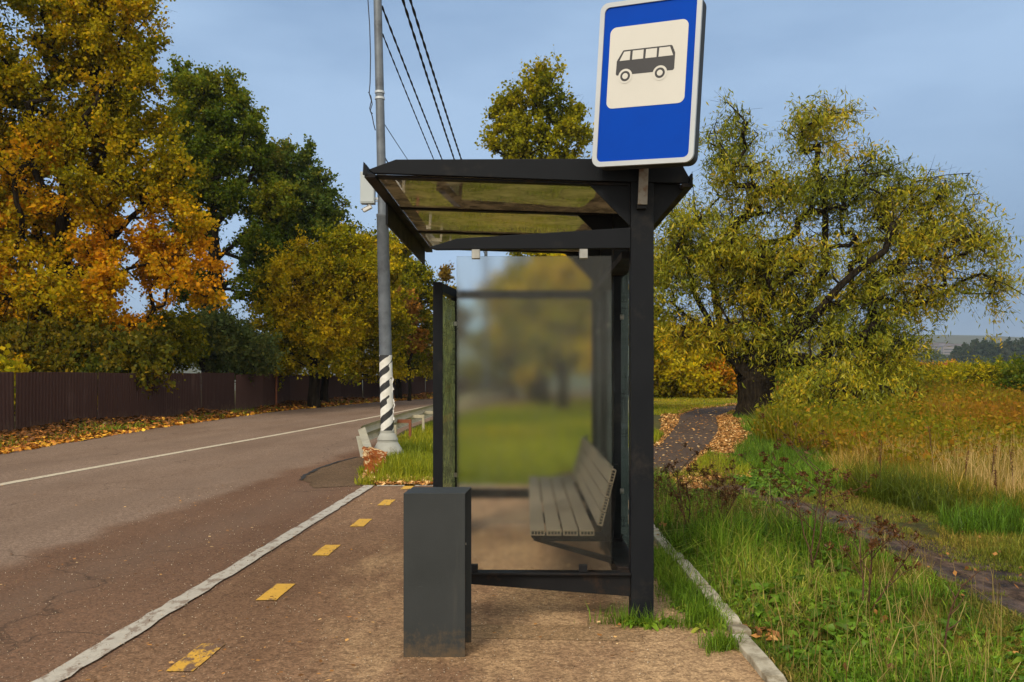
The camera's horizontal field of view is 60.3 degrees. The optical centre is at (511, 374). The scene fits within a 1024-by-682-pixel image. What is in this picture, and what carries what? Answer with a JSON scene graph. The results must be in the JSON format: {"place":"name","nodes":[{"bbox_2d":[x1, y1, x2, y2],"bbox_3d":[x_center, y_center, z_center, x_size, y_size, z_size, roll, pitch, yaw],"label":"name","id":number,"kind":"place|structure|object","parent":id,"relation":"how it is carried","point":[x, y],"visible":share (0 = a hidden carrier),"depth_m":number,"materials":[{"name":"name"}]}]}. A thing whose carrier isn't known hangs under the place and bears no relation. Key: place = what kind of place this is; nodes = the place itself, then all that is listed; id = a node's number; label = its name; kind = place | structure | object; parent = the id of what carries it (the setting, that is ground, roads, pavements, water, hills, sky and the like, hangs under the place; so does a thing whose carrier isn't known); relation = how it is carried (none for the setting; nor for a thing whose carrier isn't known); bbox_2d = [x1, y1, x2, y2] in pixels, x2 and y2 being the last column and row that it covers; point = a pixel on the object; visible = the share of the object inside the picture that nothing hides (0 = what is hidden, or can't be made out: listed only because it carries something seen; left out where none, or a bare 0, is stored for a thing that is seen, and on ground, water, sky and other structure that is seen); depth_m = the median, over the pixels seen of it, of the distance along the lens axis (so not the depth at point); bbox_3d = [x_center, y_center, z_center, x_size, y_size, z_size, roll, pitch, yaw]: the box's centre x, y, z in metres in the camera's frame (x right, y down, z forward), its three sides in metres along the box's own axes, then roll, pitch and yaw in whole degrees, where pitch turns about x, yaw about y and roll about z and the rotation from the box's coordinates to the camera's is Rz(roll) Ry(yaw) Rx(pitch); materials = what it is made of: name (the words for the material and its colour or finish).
{"place":"outdoors","nodes":[
{"label":"outdoors","id":0,"kind":"place"},
{"bbox_2d":[0,398,432,681],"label":"road","id":1,"kind":"structure","parent":0,"point":[50,517],"depth_m":8.74,"materials":[{"name":"asphalt"}]},
{"bbox_2d":[32,485,372,681],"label":"road marking","id":2,"kind":"object","parent":1,"relation":"on","point":[107,644],"visible":1,"depth_m":5.22,"materials":[{"name":"white paint"}]},
{"bbox_2d":[0,406,424,485],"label":"road marking","id":3,"kind":"object","parent":1,"relation":"on","point":[16,481],"visible":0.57,"depth_m":14.84,"materials":[{"name":"paint"}]},
{"bbox_2d":[301,457,388,487],"bbox_3d":[-2.377,1.387,12.849,1.335,0.001,4.108,0,0,-12],"label":"dirt patch","id":4,"kind":"object","parent":1,"relation":"on","point":[342,473],"visible":0.59,"depth_m":12.06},
{"bbox_2d":[299,457,355,479],"bbox_3d":[-2.755,1.382,13.135,0.214,0.001,3.219,0,0,4],"label":"asphalt crack","id":5,"kind":"object","parent":4,"relation":"on","point":[303,476],"visible":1,"depth_m":12.77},
{"bbox_2d":[0,470,764,681],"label":"pavement","id":6,"kind":"structure","parent":0,"point":[694,661],"depth_m":4.69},
{"bbox_2d":[166,644,224,670],"bbox_3d":[-1.538,1.379,4.302,0.130,0.001,0.426,0,0,2],"label":"road marking","id":7,"kind":"object","parent":6,"relation":"on","point":[205,651],"visible":1,"depth_m":4.28,"materials":[{"name":"yellow paint"}]},
{"bbox_2d":[256,584,293,599],"bbox_3d":[-1.495,1.379,5.592,0.128,0.001,0.424,0,0,2],"label":"road marking","id":8,"kind":"object","parent":6,"relation":"on","point":[276,591],"visible":1,"depth_m":5.57,"materials":[{"name":"yellow paint"}]},
{"bbox_2d":[313,545,339,554],"bbox_3d":[-1.452,1.379,6.915,0.138,0.001,0.420,0,0,0],"label":"road marking","id":9,"kind":"object","parent":6,"relation":"on","point":[326,550],"visible":0.96,"depth_m":6.89,"materials":[{"name":"yellow paint"}]},
{"bbox_2d":[0,486,678,681],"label":"grit","id":10,"kind":"object","parent":6,"relation":"on","point":[285,605],"visible":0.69,"depth_m":4.97,"materials":[{"name":"gravel"}]},
{"bbox_2d":[351,519,371,525],"bbox_3d":[-1.399,1.379,8.194,0.128,0.001,0.425,0,0,2],"label":"road marking","id":11,"kind":"object","parent":6,"relation":"on","point":[360,522],"visible":0.96,"depth_m":8.19,"materials":[{"name":"yellow paint"}]},
{"bbox_2d":[378,500,393,504],"bbox_3d":[-1.351,1.379,9.482,0.140,0.001,0.420,0,0,0],"label":"road marking","id":12,"kind":"object","parent":6,"relation":"on","point":[385,502],"visible":1,"depth_m":9.47,"materials":[{"name":"yellow paint"}]},
{"bbox_2d":[377,485,432,485],"bbox_3d":[-0.935,1.379,10.915,1.470,0.001,0.110,0,0,0],"label":"road marking","id":13,"kind":"object","parent":6,"relation":"on","point":[404,485],"visible":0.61,"depth_m":10.91,"materials":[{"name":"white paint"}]},
{"bbox_2d":[401,484,415,488],"bbox_3d":[-1.271,1.379,10.821,0.127,0.001,0.504,0,0,2],"label":"road marking","id":14,"kind":"object","parent":6,"relation":"on","point":[407,487],"visible":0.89,"depth_m":10.72,"materials":[{"name":"yellow paint"}]},
{"bbox_2d":[404,487,470,656],"bbox_3d":[-0.370,0.987,4.430,0.321,0.810,0.240,0,0,0],"label":"litter bin","id":15,"kind":"object","parent":6,"relation":"on","point":[437,571],"visible":1,"depth_m":4.31,"materials":[{"name":"metal"}]},
{"bbox_2d":[363,159,692,619],"bbox_3d":[0.111,0.094,6.476,1.851,2.611,3.076,0,0,1],"label":"bus shelter","id":16,"kind":"object","parent":6,"relation":"on","point":[543,407],"visible":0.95,"depth_m":5.00,"materials":[{"name":"black paint"}]},
{"bbox_2d":[592,0,706,209],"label":"bus stop sign","id":17,"kind":"object","parent":16,"relation":"attached to","point":[649,84],"visible":1,"depth_m":4.71,"materials":[{"name":"blue metal"}]},
{"bbox_2d":[471,625,646,640],"bbox_3d":[0.182,1.381,4.710,1.100,0.001,0.300,0,0,0],"label":"concrete strip","id":18,"kind":"object","parent":6,"relation":"on","point":[584,632],"visible":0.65,"depth_m":4.71,"materials":[{"name":"concrete"}]},
{"bbox_2d":[619,555,726,632],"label":"kerb broadleaf weeds","id":19,"kind":"object","parent":6,"relation":"on","point":[653,624],"visible":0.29,"depth_m":4.84,"materials":[{"name":"green plant"}]},
{"bbox_2d":[585,540,776,656],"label":"kerb weeds","id":20,"kind":"object","parent":6,"relation":"on","point":[684,586],"visible":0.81,"depth_m":4.99,"materials":[{"name":"green plant"}]},
{"bbox_2d":[0,0,1023,336],"label":"sky","id":21,"kind":"structure","parent":0,"point":[943,80],"materials":[{"name":"blue"}]},
{"bbox_2d":[14,335,1019,681],"bbox_3d":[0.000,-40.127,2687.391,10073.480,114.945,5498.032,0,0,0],"label":"ground","id":22,"kind":"structure","parent":0,"point":[960,339],"depth_m":1334.21,"materials":[{"name":"plant"}]},
{"bbox_2d":[0,343,34,413],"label":"young tree","id":23,"kind":"object","parent":22,"relation":"on","point":[13,366],"visible":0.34,"depth_m":22.85,"materials":[{"name":"yellow plant"}]},
{"bbox_2d":[0,307,185,419],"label":"young tree","id":24,"kind":"object","parent":22,"relation":"on","point":[75,345],"visible":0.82,"depth_m":24.84,"materials":[{"name":"green plant"}]},
{"bbox_2d":[0,0,233,371],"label":"maple tree","id":25,"kind":"object","parent":22,"relation":"on","point":[107,130],"visible":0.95,"depth_m":26.30,"materials":[{"name":"orange plant"}]},
{"bbox_2d":[131,299,214,372],"bbox_3d":[-12.015,-0.521,30.547,3.260,4.141,3.079,0,0,19],"label":"bush","id":26,"kind":"object","parent":22,"relation":"on","point":[187,336],"visible":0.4,"depth_m":30.13,"materials":[{"name":"green plant"}]},
{"bbox_2d":[93,406,281,429],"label":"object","id":27,"kind":"object","parent":22,"relation":"on","point":[159,421],"visible":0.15,"depth_m":23.20,"materials":[{"name":"green plant"}]},
{"bbox_2d":[0,394,431,448],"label":"fence weeds","id":28,"kind":"object","parent":22,"relation":"on","point":[129,426],"visible":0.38,"depth_m":21.70,"materials":[{"name":"green plant"}]},
{"bbox_2d":[0,372,432,434],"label":"corrugated fence","id":29,"kind":"object","parent":22,"relation":"on","point":[43,398],"visible":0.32,"depth_m":24.90,"materials":[{"name":"metal"}]},
{"bbox_2d":[0,392,432,453],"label":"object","id":30,"kind":"object","parent":22,"relation":"on","point":[45,442],"visible":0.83,"depth_m":22.23,"materials":[{"name":"plant"}]},
{"bbox_2d":[176,291,259,372],"bbox_3d":[-11.178,-0.791,32.961,3.518,4.682,3.543,0,0,0],"label":"bush","id":31,"kind":"object","parent":22,"relation":"on","point":[222,326],"visible":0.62,"depth_m":32.41,"materials":[{"name":"green plant"}]},
{"bbox_2d":[154,49,302,372],"bbox_3d":[-12.033,-6.024,36.898,6.545,15.149,3.834,0,0,0],"label":"lime tree","id":32,"kind":"object","parent":22,"relation":"on","point":[224,143],"visible":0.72,"depth_m":36.37,"materials":[{"name":"green plant"}]},
{"bbox_2d":[194,320,289,385],"bbox_3d":[-10.230,-0.303,33.474,3.038,3.705,3.024,0,0,-38],"label":"bush","id":33,"kind":"object","parent":22,"relation":"on","point":[262,346],"visible":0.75,"depth_m":32.88,"materials":[{"name":"green plant"}]},
{"bbox_2d":[246,335,302,375],"bbox_3d":[-10.487,-0.190,37.986,3.455,3.480,2.981,0,0,0],"label":"bush","id":34,"kind":"object","parent":22,"relation":"on","point":[293,374],"visible":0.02,"depth_m":37.99,"materials":[{"name":"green plant"}]},
{"bbox_2d":[275,374,276,404],"bbox_3d":[-9.735,0.670,36.400,0.093,1.461,0.085,0,0,-12],"label":"stake","id":35,"kind":"object","parent":22,"relation":"on","point":[275,389],"visible":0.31,"depth_m":36.36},
{"bbox_2d":[236,133,356,374],"bbox_3d":[-9.505,-4.575,38.960,4.958,12.250,3.756,0,0,15],"label":"lime tree","id":36,"kind":"object","parent":22,"relation":"on","point":[321,208],"visible":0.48,"depth_m":38.31,"materials":[{"name":"green plant"}]},
{"bbox_2d":[243,217,402,407],"bbox_3d":[-7.927,-2.510,36.474,6.773,8.120,3.933,0,0,0],"label":"elm tree","id":37,"kind":"object","parent":22,"relation":"on","point":[315,295],"visible":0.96,"depth_m":35.86,"materials":[{"name":"yellow plant"}]},
{"bbox_2d":[300,219,421,402],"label":"elm tree","id":38,"kind":"object","parent":22,"relation":"on","point":[367,365],"visible":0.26,"depth_m":40.75,"materials":[{"name":"green plant"}]},
{"bbox_2d":[374,0,402,455],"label":"utility pole","id":39,"kind":"object","parent":22,"relation":"on","point":[387,439],"visible":0.92,"depth_m":14.82,"materials":[{"name":"concrete"}]},
{"bbox_2d":[360,172,377,204],"bbox_3d":[-2.403,-3.083,14.873,0.290,0.634,0.183,0,0,0],"label":"junction box","id":40,"kind":"object","parent":39,"relation":"attached to","point":[367,193],"visible":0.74,"depth_m":14.78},
{"bbox_2d":[361,173,372,201],"bbox_3d":[-2.432,-3.135,14.785,0.208,0.490,0.006,0,0,0],"label":"door","id":41,"kind":"structure","parent":40,"relation":"in","point":[366,189],"depth_m":14.78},
{"bbox_2d":[361,201,377,211],"bbox_3d":[-2.398,-2.836,14.865,0.304,0.123,0.126,-25,-3,15],"label":"security camera","id":42,"kind":"object","parent":40,"relation":"attached to","point":[368,207],"visible":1,"depth_m":14.82,"materials":[{"name":"white plastic"}]},
{"bbox_2d":[367,0,375,129],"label":"hanging cable","id":43,"kind":"object","parent":39,"relation":"hanging from","point":[370,68],"visible":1,"depth_m":14.89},
{"bbox_2d":[383,34,433,158],"bbox_3d":[-1.855,-5.708,31.450,0.030,0.406,33.108,0,0,1],"label":"overhead cable","id":44,"kind":"object","parent":39,"relation":"attached to","point":[406,92],"visible":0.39,"depth_m":17.57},
{"bbox_2d":[382,5,485,255],"bbox_3d":[-1.810,-6.236,31.450,0.042,0.466,33.111,0,0,1],"label":"overhead cable","id":45,"kind":"object","parent":39,"relation":"attached to","point":[391,31],"visible":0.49,"depth_m":18.01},
{"bbox_2d":[409,0,461,158],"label":"overhead cable","id":46,"kind":"object","parent":39,"relation":"attached to","point":[425,48],"visible":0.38,"depth_m":20.87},
{"bbox_2d":[356,404,432,473],"bbox_3d":[-0.760,1.140,35.871,2.781,0.720,48.763,0,0,6],"label":"guardrail","id":47,"kind":"object","parent":22,"relation":"on","point":[368,432],"visible":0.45,"depth_m":15.97,"materials":[{"name":"metal"}]},
{"bbox_2d":[361,470,432,484],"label":"verge leaf litter","id":48,"kind":"object","parent":22,"relation":"on","point":[387,482],"visible":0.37,"depth_m":11.02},
{"bbox_2d":[376,230,447,398],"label":"birch tree","id":49,"kind":"object","parent":22,"relation":"on","point":[417,275],"visible":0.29,"depth_m":47.63,"materials":[{"name":"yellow plant"}]},
{"bbox_2d":[395,285,432,400],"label":"birch tree","id":50,"kind":"object","parent":22,"relation":"on","point":[411,307],"visible":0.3,"depth_m":45.63,"materials":[{"name":"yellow plant"}]},
{"bbox_2d":[402,347,432,380],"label":"bush","id":51,"kind":"object","parent":22,"relation":"on","point":[427,372],"visible":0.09,"depth_m":55.61,"materials":[{"name":"green plant"}]},
{"bbox_2d":[413,262,456,370],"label":"birch tree","id":52,"kind":"object","parent":22,"relation":"on","point":[444,273],"visible":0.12,"depth_m":51.78,"materials":[{"name":"green plant"}]},
{"bbox_2d":[474,44,593,255],"bbox_3d":[1.556,-6.686,40.029,6.382,16.472,4.167,0,0,-17],"label":"poplar tree","id":53,"kind":"object","parent":22,"relation":"on","point":[567,130],"visible":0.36,"depth_m":39.45,"materials":[{"name":"green plant"}]},
{"bbox_2d":[534,253,565,255],"bbox_3d":[2.288,-1.879,33.994,5.370,6.859,3.817,0,0,0],"label":"poplar tree","id":54,"kind":"object","parent":22,"relation":"on","point":[552,254],"depth_m":33.56,"materials":[{"name":"yellow plant"}]},
{"bbox_2d":[354,395,752,485],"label":"verge grass","id":55,"kind":"structure","parent":22,"relation":"on","point":[410,460],"depth_m":13.15,"materials":[{"name":"plant"}]},
{"bbox_2d":[654,239,673,376],"bbox_3d":[4.204,-2.016,32.929,4.029,7.132,3.884,0,0,23],"label":"poplar tree","id":56,"kind":"object","parent":22,"relation":"on","point":[659,356],"depth_m":32.46,"materials":[{"name":"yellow plant"}]},
{"bbox_2d":[654,318,706,396],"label":"bush","id":57,"kind":"object","parent":22,"relation":"on","point":[668,372],"visible":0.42,"depth_m":49.56,"materials":[{"name":"yellow plant"}]},
{"bbox_2d":[654,442,713,523],"bbox_3d":[1.512,1.006,7.982,0.558,0.793,0.411,0,0,0],"label":"dry burdock","id":58,"kind":"object","parent":22,"relation":"on","point":[689,469],"visible":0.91,"depth_m":7.94,"materials":[{"name":"brown plant"}]},
{"bbox_2d":[654,366,728,398],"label":"bush","id":59,"kind":"object","parent":22,"relation":"on","point":[702,386],"visible":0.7,"depth_m":50.14,"materials":[{"name":"yellow plant"}]},
{"bbox_2d":[654,443,739,529],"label":"dotted stems","id":60,"kind":"object","parent":22,"relation":"on","point":[682,496],"visible":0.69,"depth_m":8.24,"materials":[{"name":"green plant"}]},
{"bbox_2d":[678,320,723,370],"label":"bush","id":61,"kind":"object","parent":22,"relation":"on","point":[703,357],"visible":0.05,"depth_m":51.32,"materials":[{"name":"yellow plant"}]},
{"bbox_2d":[654,403,776,489],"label":"path leaf litter","id":62,"kind":"object","parent":22,"relation":"on","point":[735,431],"visible":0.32,"depth_m":19.77,"materials":[{"name":"plant"}]},
{"bbox_2d":[654,514,780,639],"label":"kerb leaf litter","id":63,"kind":"object","parent":22,"relation":"on","point":[756,635],"visible":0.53,"depth_m":4.61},
{"bbox_2d":[654,525,786,681],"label":"kerb","id":64,"kind":"structure","parent":22,"relation":"on","point":[760,661],"depth_m":4.54,"materials":[{"name":"concrete"}]},
{"bbox_2d":[703,353,737,397],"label":"bush","id":65,"kind":"object","parent":22,"relation":"on","point":[732,385],"visible":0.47,"depth_m":51.02,"materials":[{"name":"orange plant"}]},
{"bbox_2d":[700,459,745,519],"bbox_3d":[1.951,1.093,8.174,0.430,0.621,0.377,0,0,0],"label":"dry burdock","id":66,"kind":"object","parent":22,"relation":"on","point":[733,496],"visible":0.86,"depth_m":8.17,"materials":[{"name":"brown plant"}]},
{"bbox_2d":[716,453,848,497],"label":"burdock leaves","id":67,"kind":"object","parent":22,"relation":"on","point":[755,482],"visible":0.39,"depth_m":11.06,"materials":[{"name":"green leaf"}]},
{"bbox_2d":[726,413,843,471],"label":"willow grass","id":68,"kind":"structure","parent":22,"relation":"on","point":[753,457],"depth_m":14.18,"materials":[{"name":"plant"}]},
{"bbox_2d":[771,366,810,385],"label":"bush","id":69,"kind":"object","parent":22,"relation":"on","point":[780,372],"visible":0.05,"depth_m":59.06,"materials":[{"name":"green plant"}]},
{"bbox_2d":[738,413,877,567],"bbox_3d":[2.105,0.844,6.364,0.872,1.116,0.559,0,0,0],"label":"dry burdock","id":70,"kind":"object","parent":22,"relation":"on","point":[802,473],"visible":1,"depth_m":6.34,"materials":[{"name":"brown plant"}]},
{"bbox_2d":[662,490,964,647],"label":"tall broadleaf weeds","id":71,"kind":"object","parent":22,"relation":"on","point":[851,620],"visible":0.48,"depth_m":5.09,"materials":[{"name":"green plant"}]},
{"bbox_2d":[654,465,1022,681],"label":"lush grass","id":72,"kind":"structure","parent":22,"relation":"on","point":[735,538],"depth_m":5.75,"materials":[{"name":"plant"}]},
{"bbox_2d":[654,85,1023,416],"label":"willow tree","id":73,"kind":"object","parent":22,"relation":"on","point":[766,350],"visible":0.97,"depth_m":27.77,"materials":[{"name":"green plant"}]},
{"bbox_2d":[654,465,1023,681],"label":"dead stems","id":74,"kind":"object","parent":22,"relation":"on","point":[914,628],"visible":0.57,"depth_m":4.71,"materials":[{"name":"green plant"}]},
{"bbox_2d":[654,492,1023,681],"bbox_3d":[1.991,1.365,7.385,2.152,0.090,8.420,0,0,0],"label":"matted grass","id":75,"kind":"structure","parent":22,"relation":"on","point":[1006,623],"depth_m":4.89,"materials":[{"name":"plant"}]},
{"bbox_2d":[655,484,1023,681],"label":"broadleaf weeds","id":76,"kind":"object","parent":22,"relation":"on","point":[1018,657],"visible":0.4,"depth_m":4.49,"materials":[{"name":"green plant"}]},
{"bbox_2d":[756,354,925,412],"bbox_3d":[9.325,1.184,24.494,5.176,3.605,4.645,0,0,0],"label":"willow shrub","id":77,"kind":"object","parent":22,"relation":"on","point":[848,384],"visible":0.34,"depth_m":24.11,"materials":[{"name":"green plant"}]},
{"bbox_2d":[673,475,1023,635],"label":"mud track","id":78,"kind":"structure","parent":22,"relation":"on","point":[1014,598],"depth_m":6.70,"materials":[{"name":"soil"}]},
{"bbox_2d":[708,477,1022,670],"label":"verge leaves","id":79,"kind":"object","parent":22,"relation":"on","point":[886,617],"visible":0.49,"depth_m":5.55,"materials":[{"name":"brown plant"}]},
{"bbox_2d":[710,470,1023,678],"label":"short grass","id":80,"kind":"structure","parent":22,"relation":"on","point":[1002,543],"depth_m":7.03,"materials":[{"name":"plant"}]},
{"bbox_2d":[854,353,888,383],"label":"bush","id":81,"kind":"object","parent":22,"relation":"on","point":[879,359],"visible":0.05,"depth_m":49.49,"materials":[{"name":"green plant"}]},
{"bbox_2d":[720,375,1023,471],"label":"field weeds","id":82,"kind":"object","parent":22,"relation":"on","point":[763,426],"visible":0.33,"depth_m":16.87,"materials":[{"name":"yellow plant"}]},
{"bbox_2d":[824,472,923,614],"bbox_3d":[2.112,1.004,5.071,0.463,0.798,0.815,0,0,0],"label":"dry burdock","id":83,"kind":"object","parent":22,"relation":"on","point":[873,544],"visible":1,"depth_m":5.09,"materials":[{"name":"brown plant"}]},
{"bbox_2d":[733,438,1023,540],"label":"tussock grass","id":84,"kind":"structure","parent":22,"relation":"on","point":[993,520],"depth_m":7.97,"materials":[{"name":"plant"}]},
{"bbox_2d":[878,439,881,471],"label":"dock stalk","id":85,"kind":"object","parent":22,"relation":"on","point":[879,441],"visible":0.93,"depth_m":9.60,"materials":[{"name":"brown plant"}]},
{"bbox_2d":[866,354,936,384],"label":"bush","id":86,"kind":"object","parent":22,"relation":"on","point":[917,377],"visible":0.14,"depth_m":44.47,"materials":[{"name":"green plant"}]},
{"bbox_2d":[785,436,1023,529],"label":"dry grass","id":87,"kind":"structure","parent":22,"relation":"on","point":[916,487],"depth_m":9.47,"materials":[{"name":"plant"}]},
{"bbox_2d":[881,350,950,364],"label":"valley wood","id":88,"kind":"object","parent":22,"relation":"on","point":[943,356],"visible":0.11,"depth_m":568.96,"materials":[{"name":"green plant"}]},
{"bbox_2d":[813,425,1023,501],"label":"straw","id":89,"kind":"object","parent":22,"relation":"on","point":[1014,479],"visible":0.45,"depth_m":10.29,"materials":[{"name":"beige plant"}]},
{"bbox_2d":[915,360,940,372],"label":"bush","id":90,"kind":"object","parent":22,"relation":"on","point":[925,364],"visible":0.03,"depth_m":61.70,"materials":[{"name":"green plant"}]},
{"bbox_2d":[928,425,933,471],"bbox_3d":[5.241,1.018,10.997,0.046,0.766,0.052,-5,0,0],"label":"dock stalk","id":91,"kind":"object","parent":22,"relation":"on","point":[930,441],"visible":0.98,"depth_m":11.00,"materials":[{"name":"brown plant"}]},
{"bbox_2d":[918,343,949,350],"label":"building","id":92,"kind":"structure","parent":22,"relation":"on","point":[934,345],"depth_m":999.94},
{"bbox_2d":[937,344,961,355],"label":"building","id":93,"kind":"structure","parent":22,"relation":"on","point":[945,349],"depth_m":950.00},
{"bbox_2d":[926,357,989,381],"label":"bush","id":94,"kind":"object","parent":22,"relation":"on","point":[936,371],"visible":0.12,"depth_m":54.59,"materials":[{"name":"green plant"}]},
{"bbox_2d":[943,570,980,652],"bbox_3d":[2.162,1.164,4.250,0.166,0.474,0.092,0,0,19],"label":"dry burdock","id":95,"kind":"object","parent":22,"relation":"on","point":[947,625],"visible":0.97,"depth_m":4.24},
{"bbox_2d":[964,450,970,477],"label":"dock stalk","id":96,"kind":"object","parent":22,"relation":"on","point":[966,462],"visible":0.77,"depth_m":9.80,"materials":[{"name":"brown plant"}]},
{"bbox_2d":[932,351,1014,389],"bbox_3d":[20.109,0.439,38.003,4.398,2.894,3.189,0,0,17],"label":"bush","id":97,"kind":"object","parent":22,"relation":"on","point":[980,374],"visible":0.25,"depth_m":37.71,"materials":[{"name":"green plant"}]},
{"bbox_2d":[949,336,1023,363],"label":"wood","id":98,"kind":"object","parent":22,"relation":"on","point":[985,348],"visible":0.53,"depth_m":437.35,"materials":[{"name":"green plant"}]},
{"bbox_2d":[991,445,997,476],"bbox_3d":[5.443,1.102,9.998,0.055,0.605,0.050,9,0,0],"label":"dock stalk","id":99,"kind":"object","parent":22,"relation":"on","point":[994,456],"visible":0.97,"depth_m":10.00,"materials":[{"name":"brown plant"}]},
{"bbox_2d":[969,354,1021,369],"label":"bush","id":100,"kind":"object","parent":22,"relation":"on","point":[1000,364],"visible":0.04,"depth_m":58.34,"materials":[{"name":"green plant"}]},
{"bbox_2d":[993,470,997,494],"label":"dock stalk","id":101,"kind":"object","parent":22,"relation":"on","point":[995,480],"visible":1,"depth_m":8.80,"materials":[{"name":"brown plant"}]},
{"bbox_2d":[987,352,1023,393],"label":"bush","id":102,"kind":"object","parent":22,"relation":"on","point":[1014,374],"visible":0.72,"depth_m":35.80,"materials":[{"name":"green plant"}]},
{"bbox_2d":[1009,449,1015,477],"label":"dock stalk","id":103,"kind":"object","parent":22,"relation":"on","point":[1012,462],"visible":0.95,"depth_m":9.20,"materials":[{"name":"brown plant"}]},
{"bbox_2d":[654,405,735,474],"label":"path","id":104,"kind":"structure","parent":0,"point":[675,434],"depth_m":19.19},
{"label":"utility pole","id":105,"kind":"object","parent":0,"visible":0},
{"bbox_2d":[402,0,454,158],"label":"overhead cable","id":106,"kind":"object","parent":105,"relation":"attached to","point":[417,45],"visible":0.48,"depth_m":20.70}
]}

